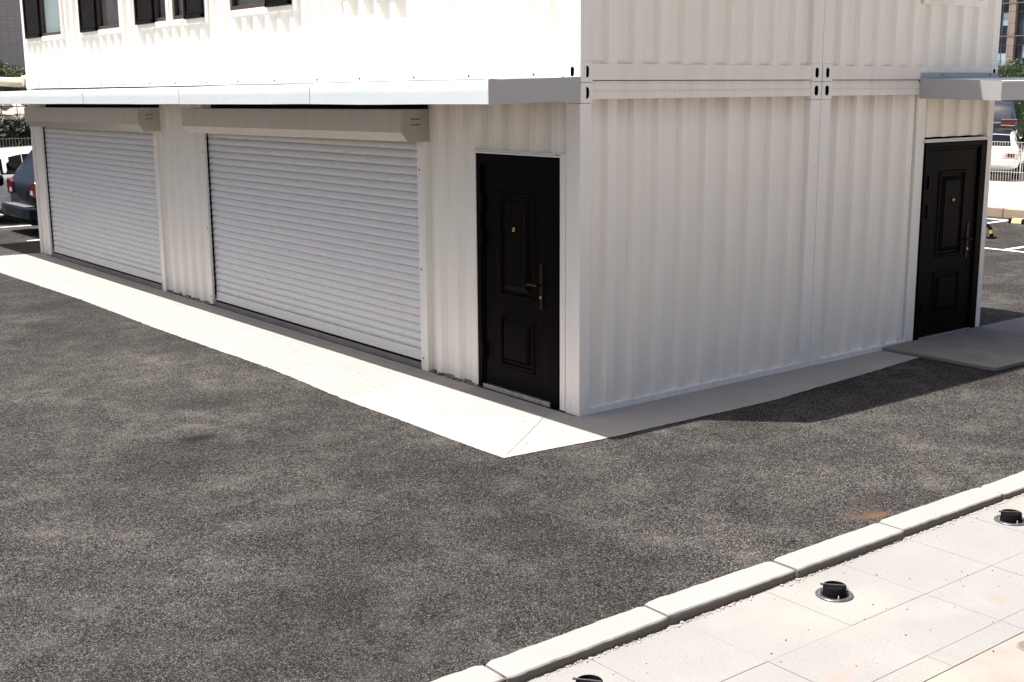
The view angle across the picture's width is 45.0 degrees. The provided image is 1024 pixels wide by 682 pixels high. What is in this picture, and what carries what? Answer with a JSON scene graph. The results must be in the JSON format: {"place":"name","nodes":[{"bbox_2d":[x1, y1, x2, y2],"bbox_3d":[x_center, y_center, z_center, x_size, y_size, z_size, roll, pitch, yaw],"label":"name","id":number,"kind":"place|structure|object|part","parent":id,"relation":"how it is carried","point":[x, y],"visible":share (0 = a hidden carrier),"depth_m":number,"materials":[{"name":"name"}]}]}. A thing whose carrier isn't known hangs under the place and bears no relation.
{"place":"outdoors","nodes":[
{"label":"outdoors","id":0,"kind":"place"},
{"bbox_2d":[0,104,29,127],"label":"rubble bank","id":1,"kind":"structure","parent":0,"point":[9,111],"depth_m":40.33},
{"bbox_2d":[0,59,26,91],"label":"bush","id":2,"kind":"object","parent":1,"relation":"on","point":[9,71],"visible":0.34,"depth_m":42.90,"materials":[{"name":"green plant"}]},
{"bbox_2d":[0,213,1023,681],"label":"asphalt lot","id":3,"kind":"structure","parent":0,"point":[176,509],"depth_m":7.84,"materials":[{"name":"grey asphalt"}]},
{"bbox_2d":[0,87,29,118],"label":"wire fence","id":4,"kind":"object","parent":3,"relation":"on","point":[15,89],"depth_m":36.86,"materials":[{"name":"white metal"}]},
{"bbox_2d":[0,146,31,215],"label":"estate car","id":5,"kind":"object","parent":3,"relation":"on","point":[12,159],"visible":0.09,"depth_m":24.49,"materials":[{"name":"white paint"}]},
{"bbox_3d":[-9.940,-3.500,24.502,0.452,0.384,0.135,-9,14,-37],"label":"window","id":6,"kind":"part","parent":5,"relation":"part of","materials":[{"name":"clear glass"}]},
{"bbox_3d":[-9.573,-3.569,24.782,0.451,0.400,0.135,-9,14,-37],"label":"window","id":7,"kind":"part","parent":5,"relation":"part of","materials":[{"name":"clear glass"}]},
{"bbox_2d":[0,117,31,147],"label":"hedge","id":8,"kind":"object","parent":3,"relation":"on","point":[11,128],"visible":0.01,"depth_m":32.81,"materials":[{"name":"green plant"}]},
{"bbox_2d":[0,138,31,147],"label":"fence","id":9,"kind":"object","parent":3,"relation":"on","point":[15,140],"visible":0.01,"depth_m":30.38,"materials":[{"name":"grey metal"}]},
{"bbox_2d":[2,150,37,225],"bbox_3d":[-7.212,-3.099,24.018,4.870,1.792,1.846,-9,14,-37],"label":"minivan","id":10,"kind":"object","parent":3,"relation":"on","point":[21,207],"visible":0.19,"depth_m":22.66,"materials":[{"name":"blue paint"}]},
{"bbox_2d":[0,253,919,457],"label":"concrete apron","id":11,"kind":"object","parent":3,"relation":"on","point":[486,420],"visible":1,"depth_m":11.06,"materials":[{"name":"grey concrete"}]},
{"bbox_2d":[507,410,550,453],"bbox_3d":[0.134,0.685,9.384,0.016,0.001,1.288,3,12,16],"label":"apron crack","id":12,"kind":"object","parent":11,"relation":"on","point":[527,433],"visible":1,"depth_m":9.30,"materials":[{"name":"grey concrete"}]},
{"bbox_2d":[0,0,1023,415],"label":"container building","id":13,"kind":"structure","parent":3,"relation":"on","point":[580,206],"depth_m":11.33,"materials":[{"name":"white paint"}]},
{"bbox_2d":[0,76,26,86],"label":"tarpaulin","id":14,"kind":"object","parent":13,"relation":"attached to","point":[13,82],"visible":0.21,"depth_m":20.98,"materials":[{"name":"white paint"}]},
{"bbox_2d":[22,0,65,42],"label":"window","id":15,"kind":"structure","parent":13,"relation":"in","point":[43,19],"depth_m":18.63,"materials":[{"name":"white paint"}]},
{"bbox_2d":[77,0,121,36],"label":"window","id":16,"kind":"structure","parent":13,"relation":"in","point":[96,17],"depth_m":16.81,"materials":[{"name":"white paint"}]},
{"bbox_2d":[133,0,170,29],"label":"window","id":17,"kind":"structure","parent":13,"relation":"in","point":[147,13],"depth_m":15.33,"materials":[{"name":"white paint"}]},
{"bbox_2d":[169,0,209,25],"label":"window","id":18,"kind":"structure","parent":13,"relation":"in","point":[189,11],"depth_m":14.48,"materials":[{"name":"black glass"}]},
{"bbox_2d":[226,0,298,16],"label":"window","id":19,"kind":"structure","parent":13,"relation":"in","point":[238,7],"depth_m":13.18,"materials":[{"name":"white paint"}]},
{"bbox_2d":[471,149,561,408],"bbox_3d":[0.044,-0.532,10.208,0.123,2.050,1.150,-9,14,-37],"label":"door","id":20,"kind":"structure","parent":13,"relation":"in","point":[518,192],"depth_m":10.18,"materials":[{"name":"black metal"}]},
{"bbox_2d":[913,136,990,340],"bbox_3d":[4.478,-1.047,12.628,1.150,2.030,0.123,-9,14,-37],"label":"door","id":21,"kind":"structure","parent":13,"relation":"in","point":[954,169],"depth_m":12.61,"materials":[{"name":"black metal"}]},
{"bbox_2d":[920,0,986,6],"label":"window","id":22,"kind":"structure","parent":13,"relation":"in","point":[971,3],"depth_m":12.10,"materials":[{"name":"white paint"}]},
{"bbox_2d":[883,317,1023,371],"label":"concrete slab","id":23,"kind":"object","parent":3,"relation":"on","point":[997,346],"depth_m":12.13,"materials":[{"name":"concrete"}]},
{"bbox_2d":[986,248,1022,251],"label":"road marking","id":24,"kind":"object","parent":3,"relation":"on","point":[1003,249],"depth_m":19.57,"materials":[{"name":"white paint"}]},
{"bbox_2d":[1008,218,1023,223],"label":"wheel stop","id":25,"kind":"object","parent":3,"relation":"on","point":[1016,220],"visible":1,"depth_m":23.30,"materials":[{"name":"black rubber"}]},
{"bbox_2d":[525,493,1023,681],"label":"pavement","id":26,"kind":"structure","parent":0,"point":[742,641],"depth_m":6.07,"materials":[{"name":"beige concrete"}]},
{"bbox_2d":[572,674,602,681],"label":"ground socket","id":27,"kind":"object","parent":26,"relation":"on","point":[588,678],"visible":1,"depth_m":5.43,"materials":[{"name":"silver metal"}]},
{"bbox_2d":[431,471,1023,681],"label":"kerb","id":28,"kind":"structure","parent":26,"relation":"on","point":[575,645],"depth_m":6.37,"materials":[{"name":"concrete"}]},
{"bbox_2d":[815,581,853,601],"bbox_3d":[1.677,1.290,6.422,0.196,0.064,0.196,-9,14,-37],"label":"ground socket","id":29,"kind":"object","parent":26,"relation":"on","point":[834,591],"visible":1,"depth_m":6.39,"materials":[{"name":"metal"}]},
{"bbox_2d":[925,632,1023,681],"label":"pavement joints","id":30,"kind":"object","parent":26,"relation":"on","point":[973,657],"depth_m":5.72,"materials":[{"name":"grey concrete"}]},
{"bbox_2d":[994,509,1023,525],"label":"ground socket","id":31,"kind":"object","parent":26,"relation":"on","point":[1011,517],"visible":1,"depth_m":7.46,"materials":[{"name":"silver metal"}]},
{"bbox_2d":[927,633,1023,681],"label":"rough path","id":32,"kind":"structure","parent":0,"point":[1003,662],"depth_m":5.62,"materials":[{"name":"concrete"}]},
{"bbox_2d":[1016,640,1023,650],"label":"round cover","id":33,"kind":"object","parent":32,"relation":"on","point":[1020,645],"visible":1,"depth_m":5.83,"materials":[{"name":"stone"}]},
{"bbox_2d":[986,222,996,238],"bbox_3d":[7.992,-1.940,21.289,0.140,0.297,0.720,-9,14,-37],"label":"parking barrier","id":34,"kind":"object","parent":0,"point":[991,231],"visible":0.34,"depth_m":21.05,"materials":[{"name":"black metal"}]},
{"bbox_2d":[988,173,1023,208],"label":"gravel ground","id":35,"kind":"structure","parent":0,"point":[1009,193],"depth_m":28.43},
{"bbox_2d":[0,0,26,90],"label":"tiled building","id":36,"kind":"structure","parent":35,"relation":"on","point":[11,46],"depth_m":72.77,"materials":[{"name":"tile"}]},
{"bbox_2d":[987,206,1023,218],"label":"stone kerb","id":37,"kind":"structure","parent":35,"relation":"on","point":[996,211],"depth_m":24.46,"materials":[{"name":"beige stone"}]},
{"bbox_2d":[988,141,1023,207],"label":"fence","id":38,"kind":"object","parent":35,"relation":"on","point":[1003,171],"visible":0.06,"depth_m":24.78,"materials":[{"name":"white metal"}]},
{"bbox_2d":[990,129,1023,179],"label":"sedan","id":39,"kind":"object","parent":35,"relation":"on","point":[1007,136],"visible":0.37,"depth_m":31.88,"materials":[{"name":"white paint"}]},
{"bbox_3d":[13.457,-5.340,32.843,0.165,0.324,1.080,5,13,25],"label":"window","id":40,"kind":"part","parent":39,"relation":"part of","materials":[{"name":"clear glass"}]},
{"bbox_2d":[993,100,1023,144],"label":"suv","id":41,"kind":"object","parent":35,"relation":"on","point":[1008,115],"visible":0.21,"depth_m":45.62,"materials":[{"name":"paint"}]},
{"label":"window","id":42,"kind":"part","parent":41,"relation":"part of","materials":[{"name":"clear glass"}]},
{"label":"window","id":43,"kind":"part","parent":41,"relation":"part of","materials":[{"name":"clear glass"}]},
{"bbox_2d":[998,65,1023,118],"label":"hedge","id":44,"kind":"object","parent":35,"relation":"on","point":[1007,71],"visible":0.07,"depth_m":55.75,"materials":[{"name":"green plant"}]},
{"bbox_2d":[1002,59,1022,72],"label":"shrub","id":45,"kind":"object","parent":35,"relation":"on","point":[1017,63],"visible":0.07,"depth_m":60.50,"materials":[{"name":"green plant"}]},
{"bbox_2d":[997,0,1023,65],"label":"glass building","id":46,"kind":"structure","parent":0,"point":[1011,40],"depth_m":117.68,"materials":[{"name":"stone"}]},
{"bbox_2d":[997,37,1006,65],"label":"window","id":47,"kind":"structure","parent":46,"relation":"in","point":[1002,40],"depth_m":118.90,"materials":[{"name":"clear glass"}]},
{"bbox_2d":[999,4,1008,35],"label":"window","id":48,"kind":"structure","parent":46,"relation":"in","point":[1005,7],"depth_m":118.32,"materials":[{"name":"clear glass"}]},
{"bbox_2d":[1015,36,1023,64],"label":"window","id":49,"kind":"structure","parent":46,"relation":"in","point":[1020,39],"depth_m":117.46,"materials":[{"name":"clear glass"}]},
{"bbox_2d":[1017,3,1023,34],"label":"window","id":50,"kind":"structure","parent":46,"relation":"in","point":[1020,31],"depth_m":117.00,"materials":[{"name":"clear glass"}]}
]}

